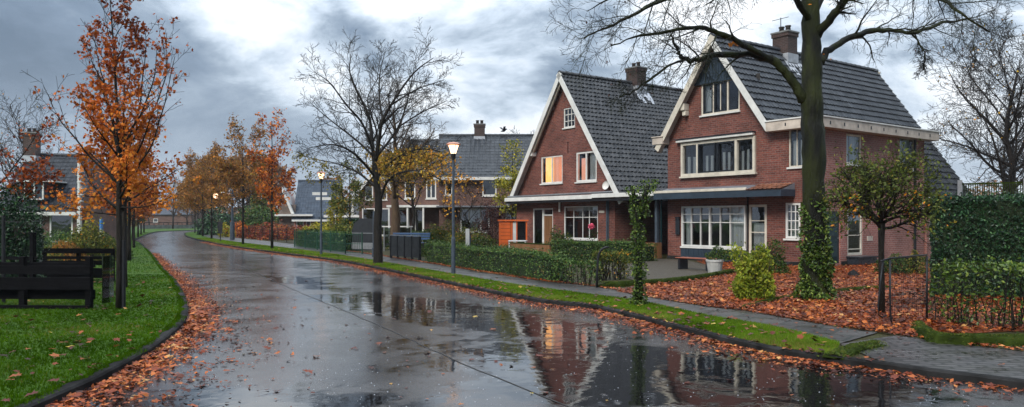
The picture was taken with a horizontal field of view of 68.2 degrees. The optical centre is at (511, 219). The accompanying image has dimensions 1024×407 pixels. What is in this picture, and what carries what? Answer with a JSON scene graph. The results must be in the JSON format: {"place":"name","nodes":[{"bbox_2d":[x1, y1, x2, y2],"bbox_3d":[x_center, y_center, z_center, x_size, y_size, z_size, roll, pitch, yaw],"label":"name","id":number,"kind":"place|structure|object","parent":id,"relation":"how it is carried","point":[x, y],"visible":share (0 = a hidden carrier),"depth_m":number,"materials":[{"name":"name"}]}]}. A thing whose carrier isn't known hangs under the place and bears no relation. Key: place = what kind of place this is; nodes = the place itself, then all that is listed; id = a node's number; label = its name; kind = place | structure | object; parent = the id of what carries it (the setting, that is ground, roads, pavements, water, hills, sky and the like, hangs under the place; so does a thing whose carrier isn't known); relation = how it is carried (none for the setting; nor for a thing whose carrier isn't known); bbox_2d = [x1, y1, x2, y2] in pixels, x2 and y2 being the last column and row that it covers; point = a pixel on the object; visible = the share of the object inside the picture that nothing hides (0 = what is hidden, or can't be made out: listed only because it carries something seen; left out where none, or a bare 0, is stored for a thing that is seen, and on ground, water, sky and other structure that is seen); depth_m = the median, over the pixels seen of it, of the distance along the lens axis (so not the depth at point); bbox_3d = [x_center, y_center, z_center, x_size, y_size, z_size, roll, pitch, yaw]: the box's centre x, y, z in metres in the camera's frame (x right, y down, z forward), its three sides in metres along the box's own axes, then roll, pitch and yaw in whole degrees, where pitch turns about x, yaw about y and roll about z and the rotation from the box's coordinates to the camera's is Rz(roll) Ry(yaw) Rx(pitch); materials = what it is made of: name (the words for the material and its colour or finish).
{"place":"outdoors","nodes":[
{"label":"outdoors","id":0,"kind":"place"},
{"bbox_2d":[0,221,217,406],"bbox_3d":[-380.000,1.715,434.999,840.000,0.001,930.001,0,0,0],"label":"lawn ground","id":1,"kind":"structure","parent":0,"point":[91,319],"depth_m":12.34,"materials":[{"name":"green plant"}]},
{"bbox_2d":[0,166,49,276],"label":"bush","id":2,"kind":"object","parent":1,"relation":"on","point":[21,247],"visible":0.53,"depth_m":18.88,"materials":[{"name":"green plant"}]},
{"bbox_2d":[0,114,80,240],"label":"garden tree","id":3,"kind":"object","parent":1,"relation":"on","point":[25,171],"visible":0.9,"depth_m":19.16,"materials":[{"name":"orange plant"}]},
{"bbox_2d":[0,256,94,308],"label":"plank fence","id":4,"kind":"object","parent":1,"relation":"on","point":[23,287],"visible":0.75,"depth_m":14.52,"materials":[{"name":"black wood"}]},
{"bbox_2d":[14,229,84,254],"bbox_3d":[-22.925,1.111,37.962,4.089,1.312,3.675,0,0,-35],"label":"bush","id":5,"kind":"object","parent":1,"relation":"on","point":[49,241],"visible":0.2,"depth_m":37.69,"materials":[{"name":"green plant"}]},
{"bbox_2d":[54,217,116,260],"bbox_3d":[-17.386,0.826,30.972,2.468,1.868,2.146,0,0,33],"label":"bush","id":6,"kind":"object","parent":1,"relation":"on","point":[91,239],"visible":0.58,"depth_m":30.75,"materials":[{"name":"green plant"}]},
{"bbox_2d":[0,276,177,400],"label":"fallen leaves","id":7,"kind":"object","parent":1,"relation":"on","point":[57,355],"visible":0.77,"depth_m":9.98,"materials":[{"name":"brown plant"}]},
{"bbox_2d":[51,232,162,272],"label":"lawn grass","id":8,"kind":"structure","parent":1,"relation":"on","point":[143,260],"depth_m":29.43,"materials":[{"name":"green plant"}]},
{"bbox_2d":[102,255,112,303],"bbox_3d":[-7.956,1.175,14.887,0.020,0.920,0.420,0,0,0],"label":"glass panel","id":9,"kind":"object","parent":1,"relation":"on","point":[107,279],"visible":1,"depth_m":14.88,"materials":[{"name":"clear glass"}]},
{"bbox_2d":[20,0,201,308],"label":"street tree","id":10,"kind":"object","parent":1,"relation":"on","point":[123,161],"visible":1,"depth_m":14.53,"materials":[{"name":"orange plant"}]},
{"bbox_2d":[67,48,186,286],"bbox_3d":[-9.675,-1.262,18.906,2.438,6.056,2.752,0,0,0],"label":"street tree","id":11,"kind":"object","parent":1,"relation":"on","point":[107,150],"visible":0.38,"depth_m":18.97,"materials":[{"name":"orange plant"}]},
{"bbox_2d":[89,106,170,259],"bbox_3d":[-15.917,-1.525,31.601,3.115,6.582,3.260,0,0,0],"label":"street tree","id":12,"kind":"object","parent":1,"relation":"on","point":[149,193],"visible":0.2,"depth_m":31.55,"materials":[{"name":"orange plant"}]},
{"bbox_2d":[110,173,156,247],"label":"street tree","id":13,"kind":"object","parent":1,"relation":"on","point":[133,204],"visible":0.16,"depth_m":45.94,"materials":[{"name":"orange plant"}]},
{"bbox_2d":[185,232,217,237],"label":"grass verge ground","id":14,"kind":"structure","parent":0,"point":[192,234],"depth_m":80.99,"materials":[{"name":"green plant"}]},
{"bbox_2d":[177,148,227,235],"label":"street tree","id":15,"kind":"object","parent":14,"relation":"on","point":[189,158],"visible":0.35,"depth_m":76.78,"materials":[{"name":"orange plant"}]},
{"bbox_2d":[176,140,237,238],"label":"street tree","id":16,"kind":"object","parent":14,"relation":"on","point":[211,178],"visible":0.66,"depth_m":65.90,"materials":[{"name":"orange plant"}]},
{"bbox_2d":[205,114,278,243],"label":"street tree","id":17,"kind":"object","parent":14,"relation":"on","point":[235,176],"visible":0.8,"depth_m":51.52,"materials":[{"name":"orange plant"}]},
{"bbox_2d":[243,107,296,247],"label":"street tree","id":18,"kind":"object","parent":14,"relation":"on","point":[270,192],"visible":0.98,"depth_m":44.42,"materials":[{"name":"orange plant"}]},
{"bbox_2d":[312,171,330,253],"bbox_3d":[-9.343,-0.297,37.055,0.806,4.125,0.449,0,0,21],"label":"street lamp","id":19,"kind":"object","parent":14,"relation":"on","point":[320,193],"visible":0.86,"depth_m":37.03,"materials":[{"name":"grey metal"}]},
{"bbox_2d":[286,21,483,262],"bbox_3d":[-5.163,-2.926,29.495,8.249,9.377,6.392,0,0,0],"label":"street tree","id":20,"kind":"object","parent":14,"relation":"on","point":[374,153],"visible":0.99,"depth_m":29.44,"materials":[{"name":"brown plant"}]},
{"bbox_2d":[446,142,460,273],"bbox_3d":[-1.835,-0.332,23.639,0.450,4.196,0.445,0,0,0],"label":"street lamp","id":21,"kind":"object","parent":14,"relation":"on","point":[453,147],"visible":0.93,"depth_m":23.60,"materials":[{"name":"grey metal"}]},
{"bbox_2d":[196,238,839,354],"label":"verge grass","id":22,"kind":"structure","parent":14,"relation":"on","point":[794,342],"depth_m":14.62,"materials":[{"name":"green plant"}]},
{"bbox_2d":[206,237,829,350],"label":"fallen leaves","id":23,"kind":"object","parent":14,"relation":"on","point":[800,336],"visible":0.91,"depth_m":12.90,"materials":[{"name":"brown plant"}]},
{"bbox_2d":[209,241,883,360],"bbox_3d":[-9.541,1.689,34.743,1.431,0.074,58.536,0,0,-29],"label":"leaf drift","id":24,"kind":"object","parent":14,"relation":"on","point":[687,326],"visible":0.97,"depth_m":15.23,"materials":[{"name":"orange plant"}]},
{"bbox_2d":[623,178,659,304],"bbox_3d":[2.570,0.469,15.091,0.741,2.592,0.478,0,0,0],"label":"ivy post","id":25,"kind":"object","parent":14,"relation":"on","point":[638,274],"visible":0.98,"depth_m":15.03,"materials":[{"name":"green plant"}]},
{"bbox_2d":[817,339,889,359],"bbox_3d":[4.471,1.687,9.950,0.553,0.097,1.559,0,0,45],"label":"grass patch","id":26,"kind":"object","parent":14,"relation":"on","point":[851,349],"visible":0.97,"depth_m":9.82,"materials":[{"name":"green plant"}]},
{"bbox_2d":[0,0,1023,211],"label":"sky","id":27,"kind":"structure","parent":0,"point":[244,60],"materials":[{"name":"grey"}]},
{"bbox_2d":[204,235,876,342],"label":"pavement","id":28,"kind":"structure","parent":0,"point":[848,334],"depth_m":16.86,"materials":[{"name":"grey concrete"}]},
{"bbox_2d":[294,230,362,253],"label":"fence","id":29,"kind":"object","parent":28,"relation":"on","point":[304,239],"visible":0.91,"depth_m":41.61,"materials":[{"name":"green metal"}]},
{"bbox_2d":[346,250,1023,349],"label":"leaf carpet","id":30,"kind":"object","parent":28,"relation":"on","point":[812,320],"visible":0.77,"depth_m":14.61,"materials":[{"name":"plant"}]},
{"bbox_2d":[63,231,1023,406],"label":"road","id":31,"kind":"structure","parent":0,"point":[384,300],"depth_m":9.71,"materials":[{"name":"grey asphalt"}]},
{"bbox_2d":[14,230,196,406],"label":"kerb","id":32,"kind":"structure","parent":31,"relation":"on","point":[88,381],"depth_m":8.61,"materials":[{"name":"concrete"}]},
{"bbox_2d":[47,302,313,406],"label":"leaf drift","id":33,"kind":"object","parent":31,"relation":"on","point":[75,395],"visible":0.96,"depth_m":9.40,"materials":[{"name":"brown plant"}]},
{"bbox_2d":[45,253,427,406],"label":"leaf drift","id":34,"kind":"object","parent":31,"relation":"on","point":[188,290],"visible":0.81,"depth_m":10.46,"materials":[{"name":"brown plant"}]},
{"bbox_2d":[180,264,1012,406],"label":"fallen leaves","id":35,"kind":"object","parent":31,"relation":"on","point":[1007,397],"visible":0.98,"depth_m":9.56,"materials":[{"name":"brown plant"}]},
{"bbox_2d":[200,242,1022,395],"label":"leaf drift","id":36,"kind":"object","parent":31,"relation":"on","point":[523,301],"visible":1,"depth_m":12.59,"materials":[{"name":"brown plant"}]},
{"bbox_2d":[570,308,1023,392],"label":"leaf drift","id":37,"kind":"object","parent":31,"relation":"on","point":[895,376],"visible":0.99,"depth_m":9.99,"materials":[{"name":"orange plant"}]},
{"bbox_2d":[215,234,1023,350],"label":"garden ground","id":38,"kind":"structure","parent":0,"point":[387,252],"depth_m":22.12,"materials":[{"name":"soil"}]},
{"bbox_2d":[296,228,354,250],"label":"hedge","id":39,"kind":"object","parent":38,"relation":"on","point":[348,239],"visible":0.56,"depth_m":42.79,"materials":[{"name":"green plant"}]},
{"bbox_2d":[352,218,372,249],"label":"garden screen","id":40,"kind":"object","parent":38,"relation":"on","point":[364,226],"visible":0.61,"depth_m":41.28,"materials":[{"name":"metal"}]},
{"bbox_2d":[390,235,420,260],"bbox_3d":[-4.645,1.225,32.788,0.100,1.080,2.778,0,0,-35],"label":"board fence","id":41,"kind":"object","parent":38,"relation":"on","point":[404,246],"visible":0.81,"depth_m":32.70,"materials":[{"name":"paint"}]},
{"bbox_2d":[426,219,462,242],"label":"bush","id":42,"kind":"object","parent":38,"relation":"on","point":[439,234],"visible":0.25,"depth_m":43.50,"materials":[{"name":"green plant"}]},
{"bbox_2d":[443,224,482,246],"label":"bush","id":43,"kind":"object","parent":38,"relation":"on","point":[462,237],"visible":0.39,"depth_m":38.84,"materials":[{"name":"green plant"}]},
{"bbox_2d":[473,195,509,245],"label":"bush","id":44,"kind":"object","parent":38,"relation":"on","point":[489,228],"visible":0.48,"depth_m":44.76,"materials":[{"name":"red plant"}]},
{"bbox_2d":[424,239,568,281],"bbox_3d":[-0.982,1.273,26.175,0.893,0.949,11.561,0,0,-24],"label":"hedge","id":45,"kind":"object","parent":38,"relation":"on","point":[524,262],"visible":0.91,"depth_m":24.48,"materials":[{"name":"green plant"}]},
{"bbox_2d":[509,242,551,252],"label":"garden wall","id":46,"kind":"structure","parent":38,"relation":"on","point":[539,246],"depth_m":32.11,"materials":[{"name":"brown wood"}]},
{"bbox_2d":[549,252,602,285],"bbox_3d":[1.665,1.317,20.100,0.453,0.866,1.885,0,0,-37],"label":"hedge","id":47,"kind":"object","parent":38,"relation":"on","point":[584,274],"visible":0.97,"depth_m":20.00,"materials":[{"name":"green plant"}]},
{"bbox_2d":[550,237,635,262],"bbox_3d":[3.293,1.236,30.698,3.619,1.019,0.877,0,0,29],"label":"hedge","id":48,"kind":"object","parent":38,"relation":"on","point":[581,249],"visible":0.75,"depth_m":30.54,"materials":[{"name":"green plant"}]},
{"bbox_2d":[505,62,682,253],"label":"brick house","id":49,"kind":"structure","parent":38,"relation":"on","point":[590,155],"depth_m":38.90,"materials":[{"name":"red brick"}]},
{"bbox_2d":[540,155,562,184],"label":"window","id":50,"kind":"structure","parent":49,"relation":"in","point":[553,164],"depth_m":40.45,"materials":[{"name":"white paint"}]},
{"bbox_2d":[564,206,598,240],"bbox_3d":[3.788,0.254,38.348,0.970,2.260,3.198,0,0,-36],"label":"window","id":51,"kind":"structure","parent":49,"relation":"in","point":[583,216],"depth_m":38.87,"materials":[{"name":"white paint"}]},
{"bbox_2d":[574,151,596,183],"bbox_3d":[4.043,-2.549,37.998,0.970,2.105,2.146,0,0,-36],"label":"window","id":52,"kind":"structure","parent":49,"relation":"in","point":[589,164],"depth_m":37.79,"materials":[{"name":"white paint"}]},
{"bbox_2d":[589,246,634,280],"bbox_3d":[2.885,1.259,21.703,1.411,0.981,0.603,0,0,-33],"label":"hedge","id":53,"kind":"object","parent":38,"relation":"on","point":[609,260],"visible":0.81,"depth_m":21.62,"materials":[{"name":"green plant"}]},
{"bbox_2d":[598,268,734,287],"bbox_3d":[4.901,1.646,21.481,0.972,0.175,7.208,0,0,44],"label":"garden edging","id":54,"kind":"object","parent":38,"relation":"on","point":[627,283],"visible":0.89,"depth_m":20.27,"materials":[{"name":"grey concrete"}]},
{"bbox_2d":[651,17,971,265],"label":"brick house","id":55,"kind":"structure","parent":38,"relation":"on","point":[734,147],"depth_m":31.02,"materials":[{"name":"red brick"}]},
{"bbox_2d":[679,136,756,177],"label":"window","id":56,"kind":"structure","parent":55,"relation":"in","point":[730,156],"depth_m":31.31,"materials":[{"name":"beige paint"}]},
{"bbox_2d":[680,205,764,249],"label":"window","id":57,"kind":"structure","parent":55,"relation":"in","point":[706,226],"depth_m":31.85,"materials":[{"name":"white paint"}]},
{"bbox_2d":[699,73,759,117],"bbox_3d":[8.871,-4.941,31.264,0.970,1.948,2.559,0,0,-36],"label":"window","id":58,"kind":"structure","parent":55,"relation":"in","point":[727,100],"depth_m":31.56,"materials":[{"name":"beige paint"}]},
{"bbox_2d":[749,204,766,252],"bbox_3d":[9.969,0.647,29.784,0.910,2.865,1.420,0,0,-36],"label":"front door","id":59,"kind":"structure","parent":55,"relation":"in","point":[760,229],"depth_m":29.76,"materials":[{"name":"beige paint"}]},
{"bbox_2d":[783,203,801,240],"bbox_3d":[10.841,0.145,28.514,0.970,1.943,1.239,0,0,-36],"label":"window","id":60,"kind":"structure","parent":55,"relation":"in","point":[795,221],"depth_m":28.48,"materials":[{"name":"white paint"}]},
{"bbox_2d":[787,129,801,168],"bbox_3d":[10.932,-2.607,28.391,0.970,2.093,1.246,0,0,-36],"label":"window","id":61,"kind":"structure","parent":55,"relation":"in","point":[797,144],"depth_m":28.41,"materials":[{"name":"beige paint"}]},
{"bbox_2d":[826,211,838,263],"bbox_3d":[11.962,0.678,28.304,0.935,1.964,0.085,0,0,-36],"label":"side door","id":62,"kind":"structure","parent":55,"relation":"in","point":[834,235],"depth_m":28.38,"materials":[{"name":"green paint"}]},
{"bbox_2d":[846,134,860,165],"bbox_3d":[13.101,-2.659,29.140,1.179,1.218,0.326,0,0,-36],"label":"window","id":63,"kind":"structure","parent":55,"relation":"in","point":[852,140],"depth_m":29.37,"materials":[{"name":"grey glass"}]},
{"bbox_2d":[847,209,861,255],"bbox_3d":[12.955,0.564,29.486,1.683,2.432,0.880,0,0,-36],"label":"window","id":64,"kind":"structure","parent":55,"relation":"in","point":[854,245],"depth_m":29.19,"materials":[{"name":"beige paint"}]},
{"bbox_2d":[618,260,1023,335],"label":"leaf carpet","id":65,"kind":"object","parent":38,"relation":"on","point":[713,290],"visible":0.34,"depth_m":15.80,"materials":[{"name":"brown plant"}]},
{"bbox_2d":[726,235,776,300],"bbox_3d":[5.185,1.040,16.364,1.071,1.429,1.006,0,0,0],"label":"bush","id":66,"kind":"object","parent":65,"relation":"on","point":[753,279],"visible":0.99,"depth_m":16.13,"materials":[{"name":"green plant"}]},
{"bbox_2d":[751,236,791,273],"bbox_3d":[8.150,1.091,24.065,1.450,1.318,1.106,0,0,0],"label":"bush","id":67,"kind":"object","parent":65,"relation":"on","point":[779,261],"visible":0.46,"depth_m":23.91,"materials":[{"name":"green plant"}]},
{"bbox_2d":[815,135,956,312],"bbox_3d":[6.684,0.072,13.614,2.361,3.386,2.088,0,0,18],"label":"tree","id":68,"kind":"object","parent":65,"relation":"on","point":[864,189],"visible":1,"depth_m":13.42,"materials":[{"name":"green plant"}]},
{"bbox_2d":[872,253,912,273],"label":"bush","id":69,"kind":"object","parent":65,"relation":"on","point":[897,266],"visible":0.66,"depth_m":23.86,"materials":[{"name":"green plant"}]},
{"bbox_2d":[877,254,927,323],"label":"wire gate","id":70,"kind":"structure","parent":65,"relation":"on","point":[890,267],"depth_m":12.26,"materials":[{"name":"metal"}]},
{"bbox_2d":[904,244,929,273],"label":"bush","id":71,"kind":"object","parent":65,"relation":"on","point":[913,265],"visible":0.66,"depth_m":23.89,"materials":[{"name":"green plant"}]},
{"bbox_2d":[928,191,1023,296],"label":"tall hedge","id":72,"kind":"object","parent":65,"relation":"on","point":[991,224],"visible":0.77,"depth_m":16.69,"materials":[{"name":"green plant"}]},
{"bbox_2d":[904,254,1023,332],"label":"vine hedge","id":73,"kind":"object","parent":38,"relation":"on","point":[979,267],"visible":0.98,"depth_m":12.07,"materials":[{"name":"green plant"}]},
{"bbox_2d":[911,320,1023,346],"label":"grass strip","id":74,"kind":"object","parent":38,"relation":"on","point":[925,331],"visible":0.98,"depth_m":10.40,"materials":[{"name":"green plant"}]},
{"bbox_2d":[604,259,724,279],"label":"garden path","id":75,"kind":"structure","parent":0,"point":[663,268],"depth_m":25.86,"materials":[{"name":"grey concrete"}]},
{"bbox_2d":[706,259,723,272],"bbox_3d":[6.445,1.495,24.029,0.560,0.440,0.552,0,0,0],"label":"flower pot","id":76,"kind":"object","parent":75,"relation":"on","point":[714,265],"visible":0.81,"depth_m":23.83,"materials":[{"name":"stone"}]},
{"bbox_2d":[704,244,736,260],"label":"bush","id":77,"kind":"object","parent":76,"relation":"on","point":[721,253],"visible":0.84,"depth_m":24.16,"materials":[{"name":"green plant"}]},
{"bbox_2d":[841,335,1023,378],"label":"driveway","id":78,"kind":"structure","parent":0,"point":[925,353],"depth_m":9.49,"materials":[{"name":"brick"}]},
{"label":"ground","id":79,"kind":"structure","parent":0,"visible":0},
{"bbox_2d":[0,232,36,276],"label":"plank fence","id":80,"kind":"object","parent":79,"relation":"on","point":[32,258],"visible":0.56,"depth_m":17.47,"materials":[{"name":"black wood"}]},
{"bbox_2d":[0,88,75,186],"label":"bare tree","id":81,"kind":"object","parent":79,"relation":"on","point":[11,142],"visible":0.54,"depth_m":60.11,"materials":[{"name":"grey plant"}]},
{"bbox_2d":[0,128,115,247],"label":"house","id":82,"kind":"structure","parent":79,"relation":"on","point":[64,220],"depth_m":47.21,"materials":[{"name":"brown brick"}]},
{"bbox_2d":[50,215,72,241],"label":"window","id":83,"kind":"structure","parent":82,"relation":"in","point":[61,222],"depth_m":46.30,"materials":[{"name":"white glass"}]},
{"bbox_2d":[42,248,114,280],"bbox_3d":[-12.055,1.305,20.983,2.079,1.020,0.145,0,0,0],"label":"plank fence","id":84,"kind":"object","parent":79,"relation":"on","point":[78,257],"visible":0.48,"depth_m":20.91,"materials":[{"name":"black wood"}]},
{"bbox_2d":[139,222,193,228],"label":"railing wall","id":85,"kind":"structure","parent":79,"relation":"on","point":[163,226],"depth_m":141.67,"materials":[{"name":"concrete"}]},
{"bbox_2d":[142,208,206,224],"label":"house","id":86,"kind":"structure","parent":79,"relation":"on","point":[164,215],"depth_m":168.00,"materials":[{"name":"brown brick"}]},
{"bbox_2d":[192,206,244,234],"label":"bush","id":87,"kind":"object","parent":79,"relation":"on","point":[225,217],"visible":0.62,"depth_m":84.36,"materials":[{"name":"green plant"}]},
{"bbox_2d":[217,204,278,226],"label":"bush","id":88,"kind":"object","parent":79,"relation":"on","point":[259,220],"visible":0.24,"depth_m":87.74,"materials":[{"name":"green plant"}]},
{"bbox_2d":[257,225,302,239],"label":"bush","id":89,"kind":"object","parent":79,"relation":"on","point":[290,230],"visible":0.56,"depth_m":63.24,"materials":[{"name":"red plant"}]},
{"bbox_2d":[275,179,342,233],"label":"house","id":90,"kind":"structure","parent":79,"relation":"on","point":[302,207],"depth_m":81.01,"materials":[{"name":"brick"}]},
{"bbox_2d":[324,180,348,225],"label":"young tree","id":91,"kind":"object","parent":79,"relation":"on","point":[332,216],"visible":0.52,"depth_m":55.77,"materials":[{"name":"green plant"}]},
{"bbox_2d":[325,153,374,224],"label":"young tree","id":92,"kind":"object","parent":79,"relation":"on","point":[354,189],"visible":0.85,"depth_m":49.75,"materials":[{"name":"green plant"}]},
{"bbox_2d":[351,173,391,240],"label":"house","id":93,"kind":"structure","parent":79,"relation":"on","point":[367,213],"depth_m":60.97,"materials":[{"name":"brown brick"}]},
{"bbox_2d":[358,124,449,230],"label":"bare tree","id":94,"kind":"object","parent":79,"relation":"on","point":[421,166],"visible":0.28,"depth_m":45.90,"materials":[{"name":"yellow plant"}]},
{"bbox_2d":[359,75,454,235],"bbox_3d":[-6.127,-2.984,39.810,5.199,9.693,4.950,0,0,-40],"label":"bare tree","id":95,"kind":"object","parent":79,"relation":"on","point":[396,220],"visible":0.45,"depth_m":39.73,"materials":[{"name":"brown plant"}]},
{"bbox_2d":[386,139,438,231],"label":"house","id":96,"kind":"structure","parent":79,"relation":"on","point":[426,211],"depth_m":55.29,"materials":[{"name":"brown brick"}]},
{"bbox_2d":[445,172,491,235],"bbox_3d":[-2.078,-0.220,36.750,2.232,4.152,3.066,0,0,0],"label":"sapling","id":97,"kind":"object","parent":79,"relation":"on","point":[474,201],"visible":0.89,"depth_m":36.45,"materials":[{"name":"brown plant"}]},
{"bbox_2d":[433,120,533,242],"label":"house","id":98,"kind":"structure","parent":79,"relation":"on","point":[479,152],"depth_m":52.90,"materials":[{"name":"grey tile"}]},
{"bbox_2d":[460,208,488,232],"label":"window","id":99,"kind":"structure","parent":98,"relation":"in","point":[470,213],"depth_m":52.20,"materials":[{"name":"grey glass"}]},
{"bbox_2d":[489,139,523,219],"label":"young tree","id":100,"kind":"object","parent":79,"relation":"on","point":[514,175],"visible":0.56,"depth_m":43.86,"materials":[{"name":"green plant"}]},
{"bbox_2d":[498,220,527,247],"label":"garden shed","id":101,"kind":"structure","parent":79,"relation":"on","point":[512,229],"depth_m":37.47,"materials":[{"name":"orange wood"}]},
{"bbox_2d":[131,177,1001,226],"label":"woodland","id":102,"kind":"object","parent":79,"relation":"on","point":[994,187],"visible":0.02,"depth_m":185.77,"materials":[{"name":"brown plant"}]},
{"bbox_2d":[184,231,1023,389],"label":"kerb","id":103,"kind":"structure","parent":79,"relation":"on","point":[967,377],"depth_m":10.16,"materials":[{"name":"concrete"}]},
{"bbox_2d":[545,0,1023,301],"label":"old tree","id":104,"kind":"object","parent":79,"relation":"on","point":[815,266],"visible":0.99,"depth_m":15.97,"materials":[{"name":"brown plant"}]},
{"bbox_2d":[915,1,1023,194],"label":"bare tree","id":105,"kind":"object","parent":79,"relation":"on","point":[1015,156],"visible":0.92,"depth_m":33.69,"materials":[{"name":"grey plant"}]},
{"bbox_2d":[958,178,1023,195],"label":"slat fence","id":106,"kind":"object","parent":79,"relation":"on","point":[960,183],"visible":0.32,"depth_m":23.46,"materials":[{"name":"wood"}]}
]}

